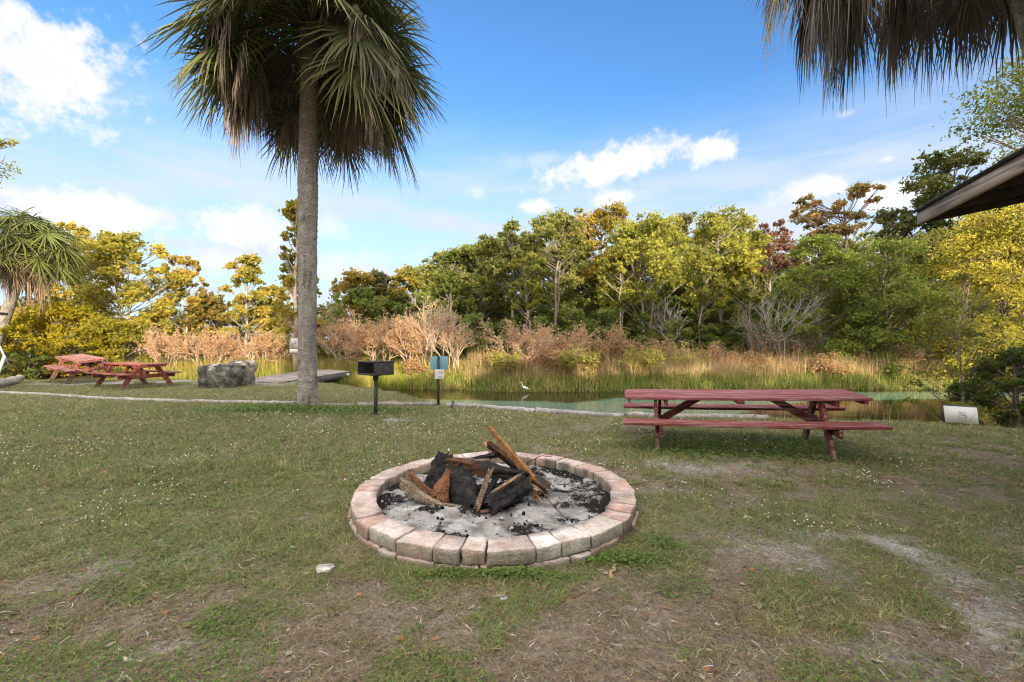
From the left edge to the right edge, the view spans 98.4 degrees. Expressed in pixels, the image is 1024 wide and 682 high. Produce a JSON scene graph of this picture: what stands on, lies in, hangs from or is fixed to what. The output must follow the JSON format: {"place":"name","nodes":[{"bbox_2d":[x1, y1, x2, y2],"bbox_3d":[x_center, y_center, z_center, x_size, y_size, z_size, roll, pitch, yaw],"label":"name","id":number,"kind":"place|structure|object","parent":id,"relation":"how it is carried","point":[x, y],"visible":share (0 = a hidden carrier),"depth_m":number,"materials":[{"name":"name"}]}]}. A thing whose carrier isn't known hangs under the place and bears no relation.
{"place":"outdoors","nodes":[
{"label":"outdoors","id":0,"kind":"place"},
{"bbox_2d":[0,342,1023,681],"bbox_3d":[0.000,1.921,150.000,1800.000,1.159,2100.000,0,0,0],"label":"ground","id":1,"kind":"structure","parent":0,"point":[466,628],"depth_m":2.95,"materials":[{"name":"plant"}]},
{"bbox_2d":[0,348,54,379],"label":"shrub","id":2,"kind":"object","parent":1,"relation":"on","point":[28,370],"visible":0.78,"depth_m":18.40,"materials":[{"name":"green plant"}]},
{"bbox_2d":[0,316,55,377],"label":"shrub","id":3,"kind":"object","parent":1,"relation":"on","point":[11,341],"visible":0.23,"depth_m":20.11,"materials":[{"name":"green plant"}]},
{"bbox_2d":[0,205,95,346],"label":"palm tree","id":4,"kind":"object","parent":1,"relation":"on","point":[26,268],"visible":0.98,"depth_m":18.69,"materials":[{"name":"plant"}]},
{"bbox_2d":[0,299,115,376],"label":"shrub","id":5,"kind":"object","parent":1,"relation":"on","point":[49,316],"visible":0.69,"depth_m":20.05,"materials":[{"name":"yellow plant"}]},
{"bbox_2d":[23,221,112,354],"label":"tree","id":6,"kind":"object","parent":1,"relation":"on","point":[81,231],"visible":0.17,"depth_m":26.47,"materials":[{"name":"yellow plant"}]},
{"bbox_2d":[43,354,114,383],"bbox_3d":[-16.027,1.012,16.436,2.370,0.843,1.452,3,9,30],"label":"picnic table","id":7,"kind":"object","parent":1,"relation":"on","point":[86,360],"visible":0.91,"depth_m":16.15,"materials":[{"name":"red paint"}]},
{"bbox_2d":[67,309,170,373],"bbox_3d":[-18.939,0.144,21.678,3.877,3.298,4.455,0,0,0],"label":"shrub","id":8,"kind":"object","parent":1,"relation":"on","point":[101,326],"visible":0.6,"depth_m":20.64,"materials":[{"name":"yellow plant"}]},
{"bbox_2d":[62,230,191,366],"bbox_3d":[-21.180,-2.192,24.305,5.426,7.731,5.716,0,0,0],"label":"tree","id":9,"kind":"object","parent":1,"relation":"on","point":[110,244],"visible":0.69,"depth_m":23.62,"materials":[{"name":"yellow plant"}]},
{"bbox_2d":[86,362,181,389],"bbox_3d":[-12.486,1.152,14.598,2.370,0.847,1.592,0,0,26],"label":"picnic table","id":10,"kind":"object","parent":1,"relation":"on","point":[139,372],"visible":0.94,"depth_m":14.40,"materials":[{"name":"red paint"}]},
{"bbox_2d":[129,322,193,369],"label":"twiggy shrub","id":11,"kind":"object","parent":1,"relation":"on","point":[157,345],"visible":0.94,"depth_m":19.99,"materials":[{"name":"brown plant"}]},
{"bbox_2d":[148,254,211,363],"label":"tree","id":12,"kind":"object","parent":1,"relation":"on","point":[189,275],"visible":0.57,"depth_m":25.80,"materials":[{"name":"yellow plant"}]},
{"bbox_2d":[166,302,248,355],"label":"distant tree","id":13,"kind":"object","parent":1,"relation":"on","point":[218,324],"visible":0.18,"depth_m":38.86,"materials":[{"name":"green plant"}]},
{"bbox_2d":[166,325,250,365],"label":"twiggy shrub","id":14,"kind":"object","parent":1,"relation":"on","point":[221,344],"visible":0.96,"depth_m":20.38,"materials":[{"name":"brown plant"}]},
{"bbox_2d":[179,290,243,360],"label":"tree","id":15,"kind":"object","parent":1,"relation":"on","point":[213,301],"visible":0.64,"depth_m":26.42,"materials":[{"name":"yellow plant"}]},
{"bbox_2d":[197,363,245,388],"bbox_3d":[-9.470,1.303,14.490,1.409,1.133,1.159,0,0,0],"label":"boulder","id":16,"kind":"object","parent":1,"relation":"on","point":[219,375],"visible":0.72,"depth_m":14.05,"materials":[{"name":"stone"}]},
{"bbox_2d":[213,253,274,359],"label":"tree","id":17,"kind":"object","parent":1,"relation":"on","point":[247,271],"visible":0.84,"depth_m":25.48,"materials":[{"name":"yellow plant"}]},
{"bbox_2d":[225,327,292,363],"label":"twiggy shrub","id":18,"kind":"object","parent":1,"relation":"on","point":[258,346],"visible":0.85,"depth_m":20.78,"materials":[{"name":"brown plant"}]},
{"bbox_2d":[244,283,293,359],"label":"tree","id":19,"kind":"object","parent":1,"relation":"on","point":[273,290],"visible":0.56,"depth_m":26.50,"materials":[{"name":"yellow plant"}]},
{"bbox_2d":[247,323,298,365],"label":"twiggy shrub","id":20,"kind":"object","parent":1,"relation":"on","point":[286,347],"visible":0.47,"depth_m":21.16,"materials":[{"name":"brown plant"}]},
{"bbox_2d":[133,0,448,406],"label":"palm tree","id":21,"kind":"object","parent":1,"relation":"on","point":[344,82],"visible":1,"depth_m":9.98,"materials":[{"name":"plant"}]},
{"bbox_2d":[271,198,324,370],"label":"tree","id":22,"kind":"object","parent":1,"relation":"on","point":[289,281],"visible":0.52,"depth_m":19.64,"materials":[{"name":"green plant"}]},
{"bbox_2d":[255,369,350,382],"bbox_3d":[-8.591,1.935,17.911,2.882,1.370,3.480,0,0,33],"label":"dock","id":23,"kind":"object","parent":1,"relation":"on","point":[323,373],"visible":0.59,"depth_m":17.54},
{"bbox_2d":[288,305,369,368],"bbox_3d":[-7.979,-0.096,20.226,3.812,3.493,3.280,0,0,0],"label":"twiggy shrub","id":24,"kind":"object","parent":1,"relation":"on","point":[336,338],"visible":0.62,"depth_m":20.37,"materials":[{"name":"brown plant"}]},
{"bbox_2d":[323,266,387,340],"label":"tree","id":25,"kind":"object","parent":1,"relation":"on","point":[352,279],"visible":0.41,"depth_m":27.39,"materials":[{"name":"green plant"}]},
{"bbox_2d":[325,284,391,360],"bbox_3d":[-9.058,-0.941,26.712,3.882,5.083,4.283,0,0,0],"label":"thicket shrub","id":26,"kind":"object","parent":1,"relation":"on","point":[356,293],"visible":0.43,"depth_m":26.08,"materials":[{"name":"green plant"}]},
{"bbox_2d":[355,360,394,414],"bbox_3d":[-2.793,1.006,9.005,0.620,1.189,0.500,0,0,36],"label":"pedestal grill","id":27,"kind":"object","parent":1,"relation":"on","point":[375,369],"visible":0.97,"depth_m":8.96,"materials":[{"name":"black metal"}]},
{"bbox_2d":[336,304,419,360],"bbox_3d":[-5.901,-0.003,19.959,3.681,3.355,2.267,0,0,-10],"label":"twiggy shrub","id":28,"kind":"object","parent":1,"relation":"on","point":[363,341],"visible":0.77,"depth_m":19.60,"materials":[{"name":"brown plant"}]},
{"bbox_2d":[353,294,406,359],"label":"thicket shrub","id":29,"kind":"object","parent":1,"relation":"on","point":[397,308],"visible":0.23,"depth_m":27.05,"materials":[{"name":"green plant"}]},
{"bbox_2d":[363,268,414,315],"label":"tree","id":30,"kind":"object","parent":1,"relation":"on","point":[383,278],"visible":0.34,"depth_m":29.38,"materials":[{"name":"green plant"}]},
{"bbox_2d":[371,314,430,363],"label":"twiggy shrub","id":31,"kind":"object","parent":1,"relation":"on","point":[394,344],"visible":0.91,"depth_m":19.23,"materials":[{"name":"brown plant"}]},
{"bbox_2d":[383,262,448,356],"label":"tree","id":32,"kind":"object","parent":1,"relation":"on","point":[415,278],"visible":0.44,"depth_m":28.11,"materials":[{"name":"green plant"}]},
{"bbox_2d":[389,290,461,370],"bbox_3d":[-3.897,-0.291,19.875,3.102,3.892,3.416,0,0,-24],"label":"twiggy shrub","id":33,"kind":"object","parent":1,"relation":"on","point":[436,320],"visible":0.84,"depth_m":19.38,"materials":[{"name":"brown plant"}]},
{"bbox_2d":[400,287,463,358],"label":"thicket shrub","id":34,"kind":"object","parent":1,"relation":"on","point":[425,294],"visible":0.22,"depth_m":26.11,"materials":[{"name":"green plant"}]},
{"bbox_2d":[430,356,447,404],"bbox_3d":[-1.718,0.981,10.400,0.420,1.238,0.068,0,0,0],"label":"post sign","id":35,"kind":"object","parent":1,"relation":"on","point":[439,365],"visible":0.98,"depth_m":10.43,"materials":[{"name":"blue metal"}]},
{"bbox_2d":[427,246,466,355],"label":"tree","id":36,"kind":"object","parent":1,"relation":"on","point":[446,281],"visible":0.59,"depth_m":25.75,"materials":[{"name":"green plant"}]},
{"bbox_2d":[421,310,477,377],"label":"twiggy shrub","id":37,"kind":"object","parent":1,"relation":"on","point":[447,342],"visible":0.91,"depth_m":18.98,"materials":[{"name":"brown plant"}]},
{"bbox_2d":[0,408,941,531],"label":"flowers","id":38,"kind":"object","parent":1,"relation":"on","point":[401,459],"visible":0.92,"depth_m":5.64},
{"bbox_2d":[456,311,498,357],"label":"thicket shrub","id":39,"kind":"object","parent":1,"relation":"on","point":[472,317],"visible":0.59,"depth_m":22.27,"materials":[{"name":"green plant"}]},
{"bbox_2d":[447,233,518,352],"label":"tree","id":40,"kind":"object","parent":1,"relation":"on","point":[472,255],"visible":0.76,"depth_m":25.96,"materials":[{"name":"green plant"}]},
{"bbox_2d":[347,451,638,571],"bbox_3d":[-0.161,1.450,4.122,2.561,0.227,2.578,0,0,0],"label":"fire pit","id":41,"kind":"object","parent":1,"relation":"on","point":[372,526],"visible":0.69,"depth_m":3.13,"materials":[{"name":"stone"}]},
{"bbox_2d":[377,462,610,548],"bbox_3d":[-0.160,1.431,4.120,2.200,0.082,2.200,0,0,0],"label":"ash","id":42,"kind":"object","parent":41,"relation":"in","point":[534,512],"visible":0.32,"depth_m":3.70},
{"bbox_2d":[399,474,454,506],"bbox_3d":[-0.738,1.338,3.868,0.573,0.270,0.202,0,0,29],"label":"split log","id":43,"kind":"object","parent":42,"relation":"on","point":[409,487],"visible":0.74,"depth_m":3.86,"materials":[{"name":"brown wood"}]},
{"bbox_2d":[423,450,454,489],"bbox_3d":[-0.701,1.267,4.178,0.368,0.438,0.220,0,0,14],"label":"charred chunk","id":44,"kind":"object","parent":42,"relation":"on","point":[438,464],"visible":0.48,"depth_m":4.13,"materials":[{"name":"black wood"}]},
{"bbox_2d":[431,468,450,502],"bbox_3d":[-0.642,1.280,3.872,0.214,0.322,0.122,0,0,10],"label":"bark piece","id":45,"kind":"object","parent":42,"relation":"on","point":[441,489],"visible":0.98,"depth_m":3.86,"materials":[{"name":"brown wood"}]},
{"bbox_2d":[433,458,481,506],"bbox_3d":[-0.454,1.292,3.942,0.475,0.443,0.253,0,0,33],"label":"charred chunk","id":46,"kind":"object","parent":42,"relation":"on","point":[463,489],"visible":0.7,"depth_m":3.88,"materials":[{"name":"black wood"}]},
{"bbox_2d":[381,467,605,544],"bbox_3d":[-0.162,1.425,4.121,2.043,0.102,2.038,0,0,0],"label":"charcoal","id":47,"kind":"object","parent":42,"relation":"on","point":[511,528],"visible":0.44,"depth_m":3.77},
{"bbox_2d":[482,471,533,514],"bbox_3d":[-0.028,1.335,3.841,0.506,0.396,0.288,0,0,-23],"label":"split log","id":48,"kind":"object","parent":42,"relation":"on","point":[516,490],"visible":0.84,"depth_m":3.76,"materials":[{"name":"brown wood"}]},
{"bbox_2d":[483,440,551,493],"bbox_3d":[0.047,1.185,4.134,0.653,0.498,0.201,0,0,0],"label":"split log","id":49,"kind":"object","parent":42,"relation":"on","point":[541,483],"visible":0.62,"depth_m":4.12,"materials":[{"name":"brown wood"}]},
{"bbox_2d":[528,481,542,502],"bbox_3d":[0.130,1.303,3.935,0.320,0.201,0.090,0,0,36],"label":"split log","id":50,"kind":"object","parent":42,"relation":"on","point":[535,492],"visible":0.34,"depth_m":3.85,"materials":[{"name":"brown wood"}]},
{"bbox_2d":[445,457,531,479],"bbox_3d":[-0.210,1.177,4.011,0.789,0.225,0.138,0,0,8],"label":"split log","id":51,"kind":"object","parent":50,"relation":"on","point":[478,468],"visible":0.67,"depth_m":3.97,"materials":[{"name":"brown wood"}]},
{"bbox_2d":[486,424,536,481],"bbox_3d":[-0.002,1.023,4.009,0.462,0.530,0.111,0,0,11],"label":"split log","id":52,"kind":"object","parent":51,"relation":"on","point":[515,458],"visible":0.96,"depth_m":3.98,"materials":[{"name":"brown wood"}]},
{"bbox_2d":[483,346,523,377],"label":"marsh bush","id":53,"kind":"object","parent":1,"relation":"on","point":[503,359],"visible":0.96,"depth_m":17.68,"materials":[{"name":"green plant"}]},
{"bbox_2d":[487,297,524,353],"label":"thicket shrub","id":54,"kind":"object","parent":1,"relation":"on","point":[505,308],"visible":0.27,"depth_m":26.37,"materials":[{"name":"green plant"}]},
{"bbox_2d":[490,216,529,342],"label":"tree","id":55,"kind":"object","parent":1,"relation":"on","point":[513,248],"visible":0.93,"depth_m":25.27,"materials":[{"name":"green plant"}]},
{"bbox_2d":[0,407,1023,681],"bbox_3d":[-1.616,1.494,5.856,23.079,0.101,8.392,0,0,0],"label":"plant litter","id":56,"kind":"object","parent":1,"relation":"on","point":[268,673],"visible":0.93,"depth_m":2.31,"materials":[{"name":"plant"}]},
{"bbox_2d":[476,310,560,365],"bbox_3d":[0.155,0.133,18.994,3.678,2.994,3.276,0,0,0],"label":"twiggy shrub","id":57,"kind":"object","parent":1,"relation":"on","point":[512,335],"visible":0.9,"depth_m":18.76,"materials":[{"name":"brown plant"}]},
{"bbox_2d":[506,251,549,356],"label":"tree","id":58,"kind":"object","parent":1,"relation":"on","point":[531,283],"visible":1,"depth_m":24.17,"materials":[{"name":"green plant"}]},
{"bbox_2d":[502,294,562,354],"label":"thicket shrub","id":59,"kind":"object","parent":1,"relation":"on","point":[544,311],"visible":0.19,"depth_m":26.63,"materials":[{"name":"green plant"}]},
{"bbox_2d":[98,335,984,391],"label":"reeds","id":60,"kind":"object","parent":1,"relation":"on","point":[865,373],"visible":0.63,"depth_m":18.11,"materials":[{"name":"green plant"}]},
{"bbox_2d":[514,207,590,337],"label":"tree","id":61,"kind":"object","parent":1,"relation":"on","point":[552,226],"visible":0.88,"depth_m":25.69,"materials":[{"name":"green plant"}]},
{"bbox_2d":[520,229,595,314],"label":"tree","id":62,"kind":"object","parent":1,"relation":"on","point":[578,261],"visible":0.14,"depth_m":33.70,"materials":[{"name":"green plant"}]},
{"bbox_2d":[528,320,599,355],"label":"twiggy shrub","id":63,"kind":"object","parent":1,"relation":"on","point":[576,340],"visible":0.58,"depth_m":18.70,"materials":[{"name":"brown plant"}]},
{"bbox_2d":[553,269,590,327],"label":"tree","id":64,"kind":"object","parent":1,"relation":"on","point":[572,293],"visible":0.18,"depth_m":29.38,"materials":[{"name":"green plant"}]},
{"bbox_2d":[559,306,592,349],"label":"thicket shrub","id":65,"kind":"object","parent":1,"relation":"on","point":[577,315],"visible":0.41,"depth_m":22.24,"materials":[{"name":"green plant"}]},
{"bbox_2d":[547,294,608,350],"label":"thicket shrub","id":66,"kind":"object","parent":1,"relation":"on","point":[580,301],"visible":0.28,"depth_m":26.44,"materials":[{"name":"green plant"}]},
{"bbox_2d":[554,342,605,378],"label":"marsh bush","id":67,"kind":"object","parent":1,"relation":"on","point":[570,358],"visible":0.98,"depth_m":17.55,"materials":[{"name":"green plant"}]},
{"bbox_2d":[569,199,629,341],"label":"tree","id":68,"kind":"object","parent":1,"relation":"on","point":[605,219],"visible":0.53,"depth_m":27.82,"materials":[{"name":"green plant"}]},
{"bbox_2d":[584,306,629,358],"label":"thicket shrub","id":69,"kind":"object","parent":1,"relation":"on","point":[607,313],"visible":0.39,"depth_m":22.69,"materials":[{"name":"green plant"}]},
{"bbox_2d":[584,321,645,366],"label":"twiggy shrub","id":70,"kind":"object","parent":1,"relation":"on","point":[615,342],"visible":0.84,"depth_m":18.91,"materials":[{"name":"brown plant"}]},
{"bbox_2d":[594,247,641,354],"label":"tree","id":71,"kind":"object","parent":1,"relation":"on","point":[612,262],"visible":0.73,"depth_m":23.80,"materials":[{"name":"green plant"}]},
{"bbox_2d":[624,311,662,356],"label":"thicket shrub","id":72,"kind":"object","parent":1,"relation":"on","point":[652,333],"visible":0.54,"depth_m":23.16,"materials":[{"name":"green plant"}]},
{"bbox_2d":[622,341,666,374],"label":"marsh bush","id":73,"kind":"object","parent":1,"relation":"on","point":[652,357],"visible":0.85,"depth_m":17.86,"materials":[{"name":"green plant"}]},
{"bbox_2d":[615,296,673,358],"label":"thicket shrub","id":74,"kind":"object","parent":1,"relation":"on","point":[656,303],"visible":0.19,"depth_m":25.79,"materials":[{"name":"green plant"}]},
{"bbox_2d":[590,210,701,345],"bbox_3d":[7.460,-2.793,24.532,5.946,8.819,6.236,0,0,42],"label":"tree","id":75,"kind":"object","parent":1,"relation":"on","point":[642,237],"visible":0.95,"depth_m":23.23,"materials":[{"name":"green plant"}]},
{"bbox_2d":[645,293,691,349],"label":"bare tree","id":76,"kind":"object","parent":1,"relation":"on","point":[661,328],"visible":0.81,"depth_m":23.12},
{"bbox_2d":[643,273,704,348],"bbox_3d":[10.030,-1.378,28.189,4.346,6.124,4.794,0,0,9],"label":"thicket shrub","id":77,"kind":"object","parent":1,"relation":"on","point":[690,312],"visible":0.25,"depth_m":27.14,"materials":[{"name":"green plant"}]},
{"bbox_2d":[656,319,696,354],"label":"thicket shrub","id":78,"kind":"object","parent":1,"relation":"on","point":[675,325],"visible":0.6,"depth_m":22.19,"materials":[{"name":"green plant"}]},
{"bbox_2d":[626,412,768,419],"bbox_3d":[3.578,1.480,8.618,2.636,0.153,0.151,0,0,9],"label":"landscape timber","id":79,"kind":"object","parent":1,"relation":"on","point":[733,416],"visible":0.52,"depth_m":8.53,"materials":[{"name":"brown wood"}]},
{"bbox_2d":[680,254,727,351],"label":"tree","id":80,"kind":"object","parent":1,"relation":"on","point":[706,264],"visible":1,"depth_m":23.18,"materials":[{"name":"green plant"}]},
{"bbox_2d":[693,323,728,357],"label":"thicket shrub","id":81,"kind":"object","parent":1,"relation":"on","point":[708,327],"visible":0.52,"depth_m":22.80,"materials":[{"name":"green plant"}]},
{"bbox_2d":[683,288,764,355],"bbox_3d":[12.683,-0.758,26.014,4.613,4.805,4.181,0,0,-40],"label":"thicket shrub","id":82,"kind":"object","parent":1,"relation":"on","point":[724,325],"visible":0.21,"depth_m":25.69,"materials":[{"name":"green plant"}]},
{"bbox_2d":[678,204,774,351],"bbox_3d":[12.539,-3.121,26.057,5.125,9.551,5.339,0,0,0],"label":"tree","id":83,"kind":"object","parent":1,"relation":"on","point":[734,251],"visible":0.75,"depth_m":25.10,"materials":[{"name":"green plant"}]},
{"bbox_2d":[719,317,763,358],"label":"thicket shrub","id":84,"kind":"object","parent":1,"relation":"on","point":[737,339],"visible":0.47,"depth_m":23.47,"materials":[{"name":"green plant"}]},
{"bbox_2d":[724,257,781,353],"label":"tree","id":85,"kind":"object","parent":1,"relation":"on","point":[750,268],"visible":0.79,"depth_m":23.90,"materials":[{"name":"green plant"}]},
{"bbox_2d":[623,389,892,460],"bbox_3d":[3.223,1.165,6.371,3.120,0.843,1.452,-2,2,15],"label":"picnic table","id":86,"kind":"object","parent":1,"relation":"on","point":[818,399],"visible":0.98,"depth_m":6.11,"materials":[{"name":"red paint"}]},
{"bbox_2d":[735,312,802,357],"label":"twiggy shrub","id":87,"kind":"object","parent":1,"relation":"on","point":[761,343],"visible":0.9,"depth_m":20.95,"materials":[{"name":"grey plant"}]},
{"bbox_2d":[726,280,827,356],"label":"bare tree","id":88,"kind":"object","parent":1,"relation":"on","point":[784,319],"visible":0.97,"depth_m":20.57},
{"bbox_2d":[752,218,813,354],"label":"tree","id":89,"kind":"object","parent":1,"relation":"on","point":[779,257],"visible":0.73,"depth_m":26.68,"materials":[{"name":"brown plant"}]},
{"bbox_2d":[772,332,831,355],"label":"twiggy shrub","id":90,"kind":"object","parent":1,"relation":"on","point":[804,338],"visible":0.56,"depth_m":21.16,"materials":[{"name":"brown plant"}]},
{"bbox_2d":[757,232,892,367],"bbox_3d":[15.098,-1.846,21.794,5.896,7.121,6.486,0,0,0],"label":"cypress tree","id":91,"kind":"object","parent":1,"relation":"on","point":[830,256],"visible":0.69,"depth_m":21.06,"materials":[{"name":"green plant"}]},
{"bbox_2d":[802,353,853,378],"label":"marsh bush","id":92,"kind":"object","parent":1,"relation":"on","point":[825,365],"visible":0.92,"depth_m":18.40,"materials":[{"name":"beige plant"}]},
{"bbox_2d":[788,179,886,271],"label":"pine tree","id":93,"kind":"object","parent":1,"relation":"on","point":[812,218],"visible":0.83,"depth_m":29.58,"materials":[{"name":"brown plant"}]},
{"bbox_2d":[744,0,1023,123],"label":"palm tree","id":94,"kind":"object","parent":1,"relation":"on","point":[836,30],"visible":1,"depth_m":8.04,"materials":[{"name":"plant"}]},
{"bbox_2d":[858,204,941,332],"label":"tree","id":95,"kind":"object","parent":1,"relation":"on","point":[906,224],"visible":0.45,"depth_m":29.04,"materials":[{"name":"green plant"}]},
{"bbox_2d":[805,231,999,376],"bbox_3d":[17.476,-1.711,20.767,6.834,6.883,6.884,0,0,0],"label":"cypress tree","id":96,"kind":"object","parent":1,"relation":"on","point":[888,295],"visible":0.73,"depth_m":19.79,"materials":[{"name":"green plant"}]},
{"bbox_2d":[881,341,945,369],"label":"twiggy shrub","id":97,"kind":"object","parent":1,"relation":"on","point":[918,356],"visible":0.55,"depth_m":19.20,"materials":[{"name":"brown plant"}]},
{"bbox_2d":[880,227,996,349],"bbox_3d":[22.166,-2.168,23.364,4.583,7.612,5.238,0,0,29],"label":"cypress tree","id":98,"kind":"object","parent":1,"relation":"on","point":[933,235],"visible":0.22,"depth_m":22.79,"materials":[{"name":"green plant"}]},
{"bbox_2d":[877,203,1023,381],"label":"cypress tree","id":99,"kind":"object","parent":1,"relation":"on","point":[974,239],"visible":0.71,"depth_m":18.56,"materials":[{"name":"yellow plant"}]},
{"bbox_2d":[896,144,1013,362],"bbox_3d":[26.966,-5.231,26.740,6.166,13.710,5.346,0,0,-24],"label":"tree","id":100,"kind":"object","parent":1,"relation":"on","point":[933,184],"visible":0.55,"depth_m":26.87,"materials":[{"name":"green plant"}]},
{"bbox_2d":[893,269,1022,424],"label":"young cypress","id":101,"kind":"object","parent":1,"relation":"on","point":[935,319],"visible":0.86,"depth_m":9.51,"materials":[{"name":"green plant"}]},
{"bbox_2d":[941,404,978,423],"bbox_3d":[8.167,1.335,8.047,0.701,0.367,0.090,0,0,-4],"label":"fallen sign","id":102,"kind":"object","parent":1,"relation":"on","point":[957,413],"visible":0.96,"depth_m":8.03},
{"bbox_2d":[911,147,1023,223],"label":"pavilion","id":103,"kind":"structure","parent":1,"relation":"on","point":[999,183],"depth_m":4.32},
{"bbox_2d":[933,51,1023,282],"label":"tree","id":104,"kind":"object","parent":1,"relation":"on","point":[1009,125],"visible":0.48,"depth_m":22.64,"materials":[{"name":"green plant"}]},
{"bbox_2d":[939,343,1023,428],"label":"shrub","id":105,"kind":"object","parent":1,"relation":"on","point":[1013,356],"visible":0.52,"depth_m":9.20,"materials":[{"name":"green plant"}]},
{"bbox_2d":[0,0,1023,339],"label":"sky","id":106,"kind":"structure","parent":0,"point":[669,107],"materials":[{"name":"blue"}]},
{"bbox_2d":[380,388,1023,427],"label":"water","id":107,"kind":"structure","parent":0,"point":[588,401],"depth_m":13.79,"materials":[{"name":"liquid"}]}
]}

